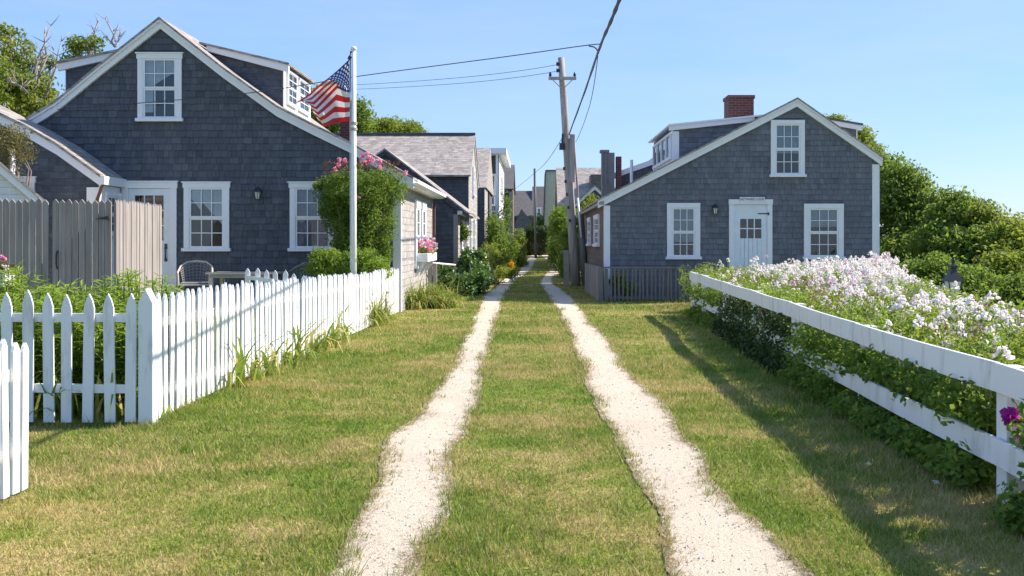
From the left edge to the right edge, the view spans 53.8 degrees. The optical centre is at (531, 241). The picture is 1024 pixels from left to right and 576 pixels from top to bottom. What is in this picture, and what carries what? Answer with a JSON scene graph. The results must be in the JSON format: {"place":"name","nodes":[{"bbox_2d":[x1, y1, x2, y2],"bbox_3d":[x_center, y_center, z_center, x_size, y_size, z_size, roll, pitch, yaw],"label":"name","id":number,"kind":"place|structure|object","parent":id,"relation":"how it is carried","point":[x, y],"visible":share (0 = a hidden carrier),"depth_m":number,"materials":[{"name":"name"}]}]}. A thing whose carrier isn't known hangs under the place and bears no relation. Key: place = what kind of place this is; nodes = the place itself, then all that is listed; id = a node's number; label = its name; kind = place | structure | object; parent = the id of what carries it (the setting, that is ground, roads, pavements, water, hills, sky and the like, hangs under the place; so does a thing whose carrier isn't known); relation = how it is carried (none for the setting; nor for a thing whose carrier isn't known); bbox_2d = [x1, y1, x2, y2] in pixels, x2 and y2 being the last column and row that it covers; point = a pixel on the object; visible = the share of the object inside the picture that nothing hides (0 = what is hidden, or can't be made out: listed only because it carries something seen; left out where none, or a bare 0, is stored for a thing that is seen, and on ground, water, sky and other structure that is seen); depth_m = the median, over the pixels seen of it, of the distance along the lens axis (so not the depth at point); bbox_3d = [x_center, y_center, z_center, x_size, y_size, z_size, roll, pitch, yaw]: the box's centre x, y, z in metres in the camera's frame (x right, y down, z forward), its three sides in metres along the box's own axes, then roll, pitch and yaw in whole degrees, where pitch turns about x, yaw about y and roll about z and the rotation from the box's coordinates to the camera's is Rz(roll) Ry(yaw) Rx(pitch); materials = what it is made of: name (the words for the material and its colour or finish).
{"place":"outdoors","nodes":[
{"label":"outdoors","id":0,"kind":"place"},
{"bbox_2d":[460,222,471,251],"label":"bush","id":1,"kind":"object","parent":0,"point":[465,234],"visible":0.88,"depth_m":30.94,"materials":[{"name":"green plant"}]},
{"bbox_2d":[0,254,1023,575],"bbox_3d":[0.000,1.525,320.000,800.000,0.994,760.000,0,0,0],"label":"ground","id":2,"kind":"structure","parent":0,"point":[540,264],"depth_m":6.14,"materials":[{"name":"green plant"}]},
{"bbox_2d":[0,255,17,298],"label":"rose bush","id":3,"kind":"object","parent":2,"relation":"on","point":[3,263],"visible":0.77,"depth_m":10.55,"materials":[{"name":"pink plant"}]},
{"bbox_2d":[0,339,28,498],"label":"picket fence","id":4,"kind":"object","parent":2,"relation":"on","point":[16,376],"visible":1,"depth_m":5.90,"materials":[{"name":"white paint"}]},
{"bbox_2d":[0,121,39,185],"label":"tree","id":5,"kind":"object","parent":2,"relation":"on","point":[14,142],"visible":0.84,"depth_m":18.22,"materials":[{"name":"green plant"}]},
{"bbox_2d":[0,162,43,202],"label":"garden shed","id":6,"kind":"structure","parent":2,"relation":"on","point":[14,187],"depth_m":17.22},
{"bbox_2d":[0,14,69,116],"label":"tree","id":7,"kind":"object","parent":2,"relation":"on","point":[22,93],"visible":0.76,"depth_m":28.96,"materials":[{"name":"green plant"}]},
{"bbox_2d":[0,288,157,423],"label":"picket fence","id":8,"kind":"object","parent":2,"relation":"on","point":[66,317],"visible":0.88,"depth_m":8.24,"materials":[{"name":"paint"}]},
{"bbox_2d":[0,198,161,316],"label":"stockade fence","id":9,"kind":"object","parent":2,"relation":"on","point":[24,229],"visible":0.7,"depth_m":14.00,"materials":[{"name":"grey wood"}]},
{"bbox_2d":[57,12,128,66],"bbox_3d":[-14.402,-2.889,33.033,2.107,9.237,1.596,0,0,-32],"label":"tree","id":10,"kind":"object","parent":2,"relation":"on","point":[79,46],"visible":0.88,"depth_m":32.86,"materials":[{"name":"green plant"}]},
{"bbox_2d":[0,259,195,416],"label":"lily bed","id":11,"kind":"object","parent":2,"relation":"on","point":[13,283],"visible":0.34,"depth_m":9.05,"materials":[{"name":"green plant"}]},
{"bbox_2d":[29,354,171,424],"bbox_3d":[-4.039,1.217,8.519,2.063,0.590,1.389,0,0,0],"label":"daylily","id":12,"kind":"object","parent":2,"relation":"on","point":[98,404],"visible":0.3,"depth_m":8.41,"materials":[{"name":"green plant"}]},
{"bbox_2d":[177,260,212,292],"bbox_3d":[-6.680,0.833,20.039,0.700,0.903,0.620,0,0,-12],"label":"patio chair","id":13,"kind":"object","parent":2,"relation":"on","point":[194,283],"visible":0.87,"depth_m":20.17,"materials":[{"name":"grey wood"}]},
{"bbox_2d":[0,17,445,311],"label":"shingled cottage","id":14,"kind":"structure","parent":2,"relation":"on","point":[200,170],"depth_m":21.18,"materials":[{"name":"grey wood"}]},
{"bbox_2d":[9,149,14,173],"bbox_3d":[-9.373,-0.139,18.200,0.095,3.077,0.100,0,0,0],"label":"vent pipe","id":15,"kind":"object","parent":14,"relation":"in","point":[12,165],"visible":0.06,"depth_m":18.16,"materials":[{"name":"white metal"}]},
{"bbox_2d":[20,176,36,190],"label":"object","id":16,"kind":"structure","parent":14,"relation":"in","point":[33,178],"depth_m":20.14,"materials":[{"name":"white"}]},
{"bbox_2d":[104,192,121,235],"bbox_3d":[-8.580,-0.550,20.725,0.092,0.900,0.820,0,0,0],"label":"window","id":17,"kind":"structure","parent":14,"relation":"in","point":[112,196],"depth_m":20.75,"materials":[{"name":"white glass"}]},
{"bbox_2d":[129,188,169,291],"bbox_3d":[-8.026,-0.013,21.156,0.863,2.187,0.082,0,0,0],"label":"door","id":18,"kind":"structure","parent":14,"relation":"in","point":[161,196],"depth_m":21.17,"materials":[{"name":"paint"}]},
{"bbox_2d":[135,52,183,121],"bbox_3d":[-7.806,-3.238,21.151,1.004,1.448,0.092,0,0,0],"label":"window","id":19,"kind":"structure","parent":14,"relation":"in","point":[159,74],"depth_m":21.17,"materials":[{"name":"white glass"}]},
{"bbox_2d":[181,181,230,250],"bbox_3d":[-6.822,-0.520,21.151,1.034,1.464,0.092,0,0,0],"label":"window","id":20,"kind":"structure","parent":14,"relation":"in","point":[206,203],"depth_m":21.17,"materials":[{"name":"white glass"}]},
{"bbox_2d":[287,69,297,109],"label":"window","id":21,"kind":"structure","parent":14,"relation":"in","point":[292,78],"depth_m":22.87,"materials":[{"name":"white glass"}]},
{"bbox_2d":[298,77,310,116],"bbox_3d":[-5.418,-3.435,24.058,0.057,0.781,1.117,0,0,0],"label":"window","id":22,"kind":"structure","parent":14,"relation":"in","point":[303,107],"depth_m":23.98,"materials":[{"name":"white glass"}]},
{"bbox_2d":[287,181,334,250],"bbox_3d":[-4.596,-0.520,21.151,1.034,1.464,0.092,0,0,0],"label":"window","id":23,"kind":"structure","parent":14,"relation":"in","point":[306,229],"depth_m":21.19,"materials":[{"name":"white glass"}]},
{"bbox_2d":[414,200,420,268],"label":"window","id":24,"kind":"structure","parent":14,"relation":"in","point":[417,203],"depth_m":24.09,"materials":[{"name":"white glass"}]},
{"bbox_2d":[421,202,427,266],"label":"window","id":25,"kind":"structure","parent":14,"relation":"in","point":[423,205],"depth_m":25.51,"materials":[{"name":"white glass"}]},
{"bbox_2d":[416,237,437,276],"bbox_3d":[-2.559,0.363,24.979,0.502,0.962,2.258,0,0,0],"label":"window box","id":26,"kind":"object","parent":14,"relation":"attached to","point":[426,255],"visible":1,"depth_m":24.16,"materials":[{"name":"white wood"}]},
{"bbox_2d":[205,272,283,306],"bbox_3d":[-5.558,0.962,19.600,1.316,0.720,0.800,0,0,0],"label":"patio table","id":27,"kind":"object","parent":2,"relation":"on","point":[220,275],"visible":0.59,"depth_m":19.24,"materials":[{"name":"grey wood"}]},
{"bbox_2d":[214,331,296,388],"bbox_3d":[-3.037,1.283,10.767,1.215,0.932,2.236,0,0,-10],"label":"daylily","id":28,"kind":"object","parent":2,"relation":"on","point":[239,367],"visible":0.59,"depth_m":10.43,"materials":[{"name":"green plant"}]},
{"bbox_2d":[245,268,304,311],"bbox_3d":[-4.172,0.978,17.910,1.845,1.005,0.065,0,0,0],"label":"picket fence","id":29,"kind":"object","parent":2,"relation":"on","point":[265,279],"visible":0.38,"depth_m":17.91,"materials":[{"name":"white paint"}]},
{"bbox_2d":[156,267,398,417],"bbox_3d":[-2.985,1.012,14.640,0.163,1.203,12.527,0,0,2],"label":"picket fence","id":30,"kind":"object","parent":2,"relation":"on","point":[314,301],"visible":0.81,"depth_m":10.69,"materials":[{"name":"white paint"}]},
{"bbox_2d":[247,330,321,381],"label":"daylily","id":31,"kind":"object","parent":2,"relation":"on","point":[258,374],"visible":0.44,"depth_m":11.27,"materials":[{"name":"green plant"}]},
{"bbox_2d":[279,261,313,282],"bbox_3d":[-4.580,0.842,19.980,0.620,0.903,0.700,0,0,30],"label":"patio chair","id":32,"kind":"object","parent":2,"relation":"on","point":[296,268],"visible":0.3,"depth_m":19.72,"materials":[{"name":"grey metal"}]},
{"bbox_2d":[285,315,342,363],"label":"daylily","id":33,"kind":"object","parent":2,"relation":"on","point":[299,351],"visible":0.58,"depth_m":12.84,"materials":[{"name":"green plant"}]},
{"bbox_2d":[311,82,378,132],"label":"tree","id":34,"kind":"object","parent":2,"relation":"on","point":[364,120],"visible":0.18,"depth_m":42.93,"materials":[{"name":"green plant"}]},
{"bbox_2d":[301,245,392,278],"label":"bush","id":35,"kind":"object","parent":2,"relation":"on","point":[324,262],"visible":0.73,"depth_m":19.05,"materials":[{"name":"green plant"}]},
{"bbox_2d":[320,305,379,349],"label":"daylily","id":36,"kind":"object","parent":2,"relation":"on","point":[344,334],"visible":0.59,"depth_m":14.59,"materials":[{"name":"green plant"}]},
{"bbox_2d":[347,46,356,273],"bbox_3d":[-3.105,-0.941,17.508,0.164,4.883,0.119,0,0,22],"label":"flagpole","id":37,"kind":"object","parent":2,"relation":"on","point":[353,227],"visible":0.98,"depth_m":17.47,"materials":[{"name":"white metal"}]},
{"bbox_2d":[290,60,350,126],"bbox_3d":[-3.647,-2.584,17.485,1.028,1.206,0.425,0,0,0],"label":"flag","id":38,"kind":"object","parent":37,"relation":"attached to","point":[328,100],"visible":1,"depth_m":17.51,"materials":[{"name":"multicoloured fabric"}]},
{"bbox_2d":[310,152,408,274],"bbox_3d":[-3.418,-0.136,20.213,2.021,3.255,1.622,0,0,0],"label":"rose bush","id":39,"kind":"object","parent":2,"relation":"on","point":[334,207],"visible":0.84,"depth_m":20.06,"materials":[{"name":"green plant"}]},
{"bbox_2d":[359,288,409,331],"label":"daylily","id":40,"kind":"object","parent":2,"relation":"on","point":[379,315],"visible":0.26,"depth_m":17.82,"materials":[{"name":"green plant"}]},
{"bbox_2d":[364,115,430,132],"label":"tree","id":41,"kind":"object","parent":2,"relation":"on","point":[388,125],"visible":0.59,"depth_m":47.06,"materials":[{"name":"green plant"}]},
{"bbox_2d":[334,133,479,252],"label":"shingled house","id":42,"kind":"structure","parent":2,"relation":"on","point":[447,163],"depth_m":39.83,"materials":[{"name":"grey wood"}]},
{"bbox_2d":[470,219,472,252],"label":"window","id":43,"kind":"structure","parent":42,"relation":"in","point":[471,220],"depth_m":39.12,"materials":[{"name":"white glass"}]},
{"bbox_2d":[340,119,478,289],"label":"shingled house","id":44,"kind":"structure","parent":2,"relation":"on","point":[452,213],"depth_m":30.00,"materials":[{"name":"grey wood"}]},
{"bbox_2d":[327,255,538,575],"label":"wheel track","id":45,"kind":"structure","parent":2,"relation":"on","point":[451,403],"depth_m":6.43,"materials":[{"name":"beige gravel"}]},
{"bbox_2d":[405,275,476,309],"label":"daylily","id":46,"kind":"object","parent":2,"relation":"on","point":[422,298],"visible":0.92,"depth_m":22.66,"materials":[{"name":"green plant"}]},
{"bbox_2d":[428,262,455,290],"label":"gate posts","id":47,"kind":"object","parent":2,"relation":"on","point":[434,273],"visible":0.62,"depth_m":26.45,"materials":[{"name":"grey wood"}]},
{"bbox_2d":[432,262,458,289],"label":"hosta","id":48,"kind":"object","parent":2,"relation":"on","point":[444,274],"visible":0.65,"depth_m":27.81,"materials":[{"name":"green plant"}]},
{"bbox_2d":[447,246,495,295],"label":"bush","id":49,"kind":"object","parent":2,"relation":"on","point":[475,275],"visible":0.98,"depth_m":27.66,"materials":[{"name":"green plant"}]},
{"bbox_2d":[477,148,493,260],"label":"shingled house","id":50,"kind":"structure","parent":2,"relation":"on","point":[485,192],"depth_m":47.29,"materials":[{"name":"grey wood"}]},
{"bbox_2d":[477,241,520,284],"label":"bush","id":51,"kind":"object","parent":2,"relation":"on","point":[499,268],"visible":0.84,"depth_m":35.68,"materials":[{"name":"green plant"}]},
{"bbox_2d":[491,148,510,225],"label":"white house","id":52,"kind":"structure","parent":2,"relation":"on","point":[500,160],"depth_m":57.20,"materials":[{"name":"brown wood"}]},
{"bbox_2d":[485,188,519,264],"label":"bush","id":53,"kind":"object","parent":2,"relation":"on","point":[495,231],"visible":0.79,"depth_m":45.86,"materials":[{"name":"green plant"}]},
{"bbox_2d":[504,165,515,254],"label":"shingled house","id":54,"kind":"structure","parent":2,"relation":"on","point":[509,179],"depth_m":70.66,"materials":[{"name":"grey wood"}]},
{"bbox_2d":[511,228,528,266],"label":"bush","id":55,"kind":"object","parent":2,"relation":"on","point":[520,259],"visible":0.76,"depth_m":55.61,"materials":[{"name":"green plant"}]},
{"bbox_2d":[514,186,543,249],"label":"grey house","id":56,"kind":"structure","parent":2,"relation":"on","point":[523,207],"depth_m":101.54,"materials":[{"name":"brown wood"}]},
{"bbox_2d":[534,168,536,257],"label":"utility pole","id":57,"kind":"object","parent":2,"relation":"on","point":[535,234],"visible":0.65,"depth_m":61.94,"materials":[{"name":"brown wood"}]},
{"bbox_2d":[527,213,543,226],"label":"bush","id":58,"kind":"object","parent":2,"relation":"on","point":[540,220],"visible":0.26,"depth_m":79.78,"materials":[{"name":"green plant"}]},
{"bbox_2d":[525,225,550,255],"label":"hedge","id":59,"kind":"object","parent":2,"relation":"on","point":[542,236],"visible":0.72,"depth_m":74.02,"materials":[{"name":"green plant"}]},
{"bbox_2d":[543,170,555,226],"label":"green boarded house","id":60,"kind":"structure","parent":2,"relation":"on","point":[549,188],"depth_m":78.00,"materials":[{"name":"wood"}]},
{"bbox_2d":[546,203,580,277],"bbox_3d":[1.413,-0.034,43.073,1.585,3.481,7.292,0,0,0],"label":"bush","id":61,"kind":"object","parent":2,"relation":"on","point":[559,242],"visible":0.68,"depth_m":43.81,"materials":[{"name":"green plant"}]},
{"bbox_2d":[549,57,586,285],"bbox_3d":[1.271,-2.267,33.694,1.396,7.759,0.584,0,0,-33],"label":"utility pole","id":62,"kind":"object","parent":2,"relation":"on","point":[567,145],"visible":0.98,"depth_m":33.73,"materials":[{"name":"wood"}]},
{"bbox_2d":[356,65,553,84],"bbox_3d":[-3.726,-6.428,39.311,0.047,1.112,14.593,0,0,-39],"label":"overhead wire","id":63,"kind":"object","parent":62,"relation":"attached to","point":[458,77],"visible":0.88,"depth_m":38.09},
{"bbox_2d":[370,71,555,88],"bbox_3d":[-3.726,-6.223,39.311,0.047,1.135,14.593,0,0,-39],"label":"overhead wire","id":64,"kind":"object","parent":62,"relation":"attached to","point":[460,83],"visible":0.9,"depth_m":37.66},
{"bbox_2d":[568,0,620,134],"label":"twisted cable","id":65,"kind":"object","parent":62,"relation":"attached to","point":[615,9],"visible":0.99,"depth_m":16.58,"materials":[{"name":"black rubber"}]},
{"bbox_2d":[57,44,598,109],"bbox_3d":[-4.085,-3.018,19.506,11.734,0.589,1.414,0,0,20],"label":"overhead wire","id":66,"kind":"object","parent":65,"relation":"attached to","point":[351,77],"visible":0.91,"depth_m":19.74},
{"bbox_2d":[555,168,600,206],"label":"shingled house","id":67,"kind":"structure","parent":2,"relation":"on","point":[589,179],"depth_m":64.70,"materials":[{"name":"grey wood"}]},
{"bbox_2d":[575,185,600,208],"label":"shingled shed","id":68,"kind":"structure","parent":2,"relation":"on","point":[595,189],"depth_m":49.92,"materials":[{"name":"grey wood"}]},
{"bbox_2d":[577,192,598,276],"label":"bush","id":69,"kind":"object","parent":2,"relation":"on","point":[590,198],"visible":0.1,"depth_m":41.20,"materials":[{"name":"green plant"}]},
{"bbox_2d":[608,272,638,300],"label":"bush","id":70,"kind":"object","parent":2,"relation":"on","point":[629,287],"visible":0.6,"depth_m":25.41,"materials":[{"name":"green plant"}]},
{"bbox_2d":[599,150,652,196],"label":"shingled house","id":71,"kind":"structure","parent":2,"relation":"on","point":[614,176],"depth_m":36.70,"materials":[{"name":"grey wood"}]},
{"bbox_2d":[585,263,691,301],"bbox_3d":[2.776,1.116,27.266,2.420,0.982,4.652,0,0,0],"label":"grey picket fence","id":72,"kind":"object","parent":2,"relation":"on","point":[594,281],"visible":0.83,"depth_m":24.97,"materials":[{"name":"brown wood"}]},
{"bbox_2d":[540,255,813,575],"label":"wheel track","id":73,"kind":"structure","parent":2,"relation":"on","point":[738,546],"depth_m":6.28,"materials":[{"name":"beige gravel"}]},
{"bbox_2d":[327,309,815,575],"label":"dry grass","id":74,"kind":"structure","parent":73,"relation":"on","point":[653,497],"depth_m":6.29,"materials":[{"name":"plant"}]},
{"bbox_2d":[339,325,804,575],"bbox_3d":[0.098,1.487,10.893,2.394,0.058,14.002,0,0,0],"label":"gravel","id":75,"kind":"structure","parent":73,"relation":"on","point":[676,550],"depth_m":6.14,"materials":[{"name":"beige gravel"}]},
{"bbox_2d":[681,283,734,330],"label":"bush","id":76,"kind":"object","parent":2,"relation":"on","point":[710,297],"visible":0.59,"depth_m":18.21,"materials":[{"name":"green plant"}]},
{"bbox_2d":[580,95,882,299],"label":"shingled cottage","id":77,"kind":"structure","parent":2,"relation":"on","point":[810,174],"depth_m":25.89,"materials":[{"name":"grey wood"}]},
{"bbox_2d":[586,217,590,245],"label":"window","id":78,"kind":"structure","parent":77,"relation":"in","point":[588,219],"depth_m":32.21,"materials":[{"name":"white glass"}]},
{"bbox_2d":[592,214,599,246],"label":"window","id":79,"kind":"structure","parent":77,"relation":"in","point":[596,218],"depth_m":28.39,"materials":[{"name":"white glass"}]},
{"bbox_2d":[652,144,656,168],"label":"window","id":80,"kind":"structure","parent":77,"relation":"in","point":[654,147],"depth_m":30.23,"materials":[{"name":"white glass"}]},
{"bbox_2d":[656,141,660,166],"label":"window","id":81,"kind":"structure","parent":77,"relation":"in","point":[658,144],"depth_m":29.28,"materials":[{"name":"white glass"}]},
{"bbox_2d":[661,137,665,164],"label":"window","id":82,"kind":"structure","parent":77,"relation":"in","point":[663,142],"depth_m":28.39,"materials":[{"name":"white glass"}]},
{"bbox_2d":[665,133,671,161],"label":"window","id":83,"kind":"structure","parent":77,"relation":"in","point":[669,137],"depth_m":27.24,"materials":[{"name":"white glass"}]},
{"bbox_2d":[666,203,701,258],"bbox_3d":[3.904,-0.259,25.851,0.921,1.443,0.092,0,0,0],"label":"window","id":84,"kind":"structure","parent":77,"relation":"in","point":[683,219],"depth_m":25.87,"materials":[{"name":"white glass"}]},
{"bbox_2d":[734,205,768,276],"bbox_3d":[5.649,0.306,25.869,0.893,2.488,0.055,0,0,0],"label":"door","id":85,"kind":"structure","parent":77,"relation":"in","point":[750,221],"depth_m":25.88,"materials":[{"name":"paint"}]},
{"bbox_2d":[739,197,764,201],"bbox_3d":[5.652,-1.071,25.817,0.648,0.115,0.023,0,0,0],"label":"name board","id":86,"kind":"object","parent":77,"relation":"attached to","point":[751,199],"visible":1,"depth_m":25.81,"materials":[{"name":"white wood"}]},
{"bbox_2d":[769,120,806,176],"bbox_3d":[6.577,-2.377,25.851,0.939,1.461,0.092,0,0,0],"label":"window","id":87,"kind":"structure","parent":77,"relation":"in","point":[787,136],"depth_m":25.87,"materials":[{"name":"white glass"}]},
{"bbox_2d":[802,204,845,258],"bbox_3d":[7.502,-0.250,25.851,1.088,1.424,0.092,0,0,0],"label":"window","id":88,"kind":"structure","parent":77,"relation":"in","point":[823,223],"depth_m":25.87,"materials":[{"name":"white glass"}]},
{"bbox_2d":[710,294,785,350],"bbox_3d":[3.223,1.139,14.746,0.932,0.845,3.075,0,0,3],"label":"rose bush","id":89,"kind":"object","parent":2,"relation":"on","point":[732,333],"visible":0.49,"depth_m":14.55,"materials":[{"name":"green plant"}]},
{"bbox_2d":[740,302,827,378],"bbox_3d":[3.141,1.143,12.109,1.021,0.825,2.345,0,0,0],"label":"rose bush","id":90,"kind":"object","parent":2,"relation":"on","point":[767,353],"visible":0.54,"depth_m":11.89,"materials":[{"name":"green plant"}]},
{"bbox_2d":[777,320,908,406],"bbox_3d":[2.999,1.159,9.938,0.931,0.813,2.070,0,0,0],"label":"rose bush","id":91,"kind":"object","parent":2,"relation":"on","point":[808,380],"visible":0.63,"depth_m":9.73,"materials":[{"name":"green plant"}]},
{"bbox_2d":[678,258,1023,449],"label":"garden greens","id":92,"kind":"object","parent":2,"relation":"on","point":[922,332],"visible":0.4,"depth_m":9.70,"materials":[{"name":"green plant"}]},
{"bbox_2d":[690,272,1023,504],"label":"rail fence","id":93,"kind":"object","parent":2,"relation":"on","point":[999,450],"visible":0.61,"depth_m":6.83,"materials":[{"name":"paint"}]},
{"bbox_2d":[823,113,890,163],"bbox_3d":[12.946,-1.753,40.109,2.071,6.981,3.900,0,0,-31],"label":"tree","id":94,"kind":"object","parent":2,"relation":"on","point":[865,136],"visible":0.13,"depth_m":39.52,"materials":[{"name":"green plant"}]},
{"bbox_2d":[705,251,1023,359],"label":"white flowers","id":95,"kind":"object","parent":2,"relation":"on","point":[855,265],"visible":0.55,"depth_m":12.75,"materials":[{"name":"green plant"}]},
{"bbox_2d":[705,255,1023,439],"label":"flower stems","id":96,"kind":"object","parent":2,"relation":"on","point":[881,292],"visible":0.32,"depth_m":10.31,"materials":[{"name":"green plant"}]},
{"bbox_2d":[825,331,972,443],"bbox_3d":[2.954,1.144,8.078,0.970,0.837,1.788,0,0,0],"label":"rose bush","id":97,"kind":"object","parent":2,"relation":"on","point":[874,418],"visible":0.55,"depth_m":7.97,"materials":[{"name":"green plant"}]},
{"bbox_2d":[880,151,953,265],"bbox_3d":[11.633,-0.341,31.224,3.588,5.104,5.241,0,0,0],"label":"tree","id":98,"kind":"object","parent":2,"relation":"on","point":[906,190],"visible":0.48,"depth_m":31.28,"materials":[{"name":"green plant"}]},
{"bbox_2d":[885,347,1019,495],"bbox_3d":[2.889,1.124,6.339,0.926,0.822,1.949,0,0,0],"label":"rose bush","id":99,"kind":"object","parent":2,"relation":"on","point":[948,396],"visible":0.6,"depth_m":6.24,"materials":[{"name":"green plant"}]},
{"bbox_2d":[942,258,962,299],"bbox_3d":[5.098,0.849,12.200,0.191,1.294,0.191,0,0,0],"label":"garden lantern","id":100,"kind":"object","parent":2,"relation":"on","point":[952,275],"visible":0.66,"depth_m":12.15,"materials":[{"name":"black metal"}]},
{"bbox_2d":[904,185,1004,267],"bbox_3d":[11.758,0.317,27.784,2.838,3.892,3.857,0,0,20],"label":"tree","id":101,"kind":"object","parent":2,"relation":"on","point":[946,230],"visible":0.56,"depth_m":27.73,"materials":[{"name":"green plant"}]},
{"bbox_2d":[896,250,1023,310],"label":"bush","id":102,"kind":"object","parent":2,"relation":"on","point":[937,269],"visible":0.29,"depth_m":21.69,"materials":[{"name":"green plant"}]},
{"bbox_2d":[959,196,1023,278],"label":"tree","id":103,"kind":"object","parent":2,"relation":"on","point":[1006,252],"visible":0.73,"depth_m":26.09,"materials":[{"name":"green plant"}]},
{"bbox_2d":[990,398,1023,535],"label":"rose bush","id":104,"kind":"object","parent":2,"relation":"on","point":[1013,514],"visible":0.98,"depth_m":5.22,"materials":[{"name":"green plant"}]},
{"bbox_2d":[0,0,1023,228],"label":"sky","id":105,"kind":"structure","parent":0,"point":[940,82],"materials":[{"name":"blue"}]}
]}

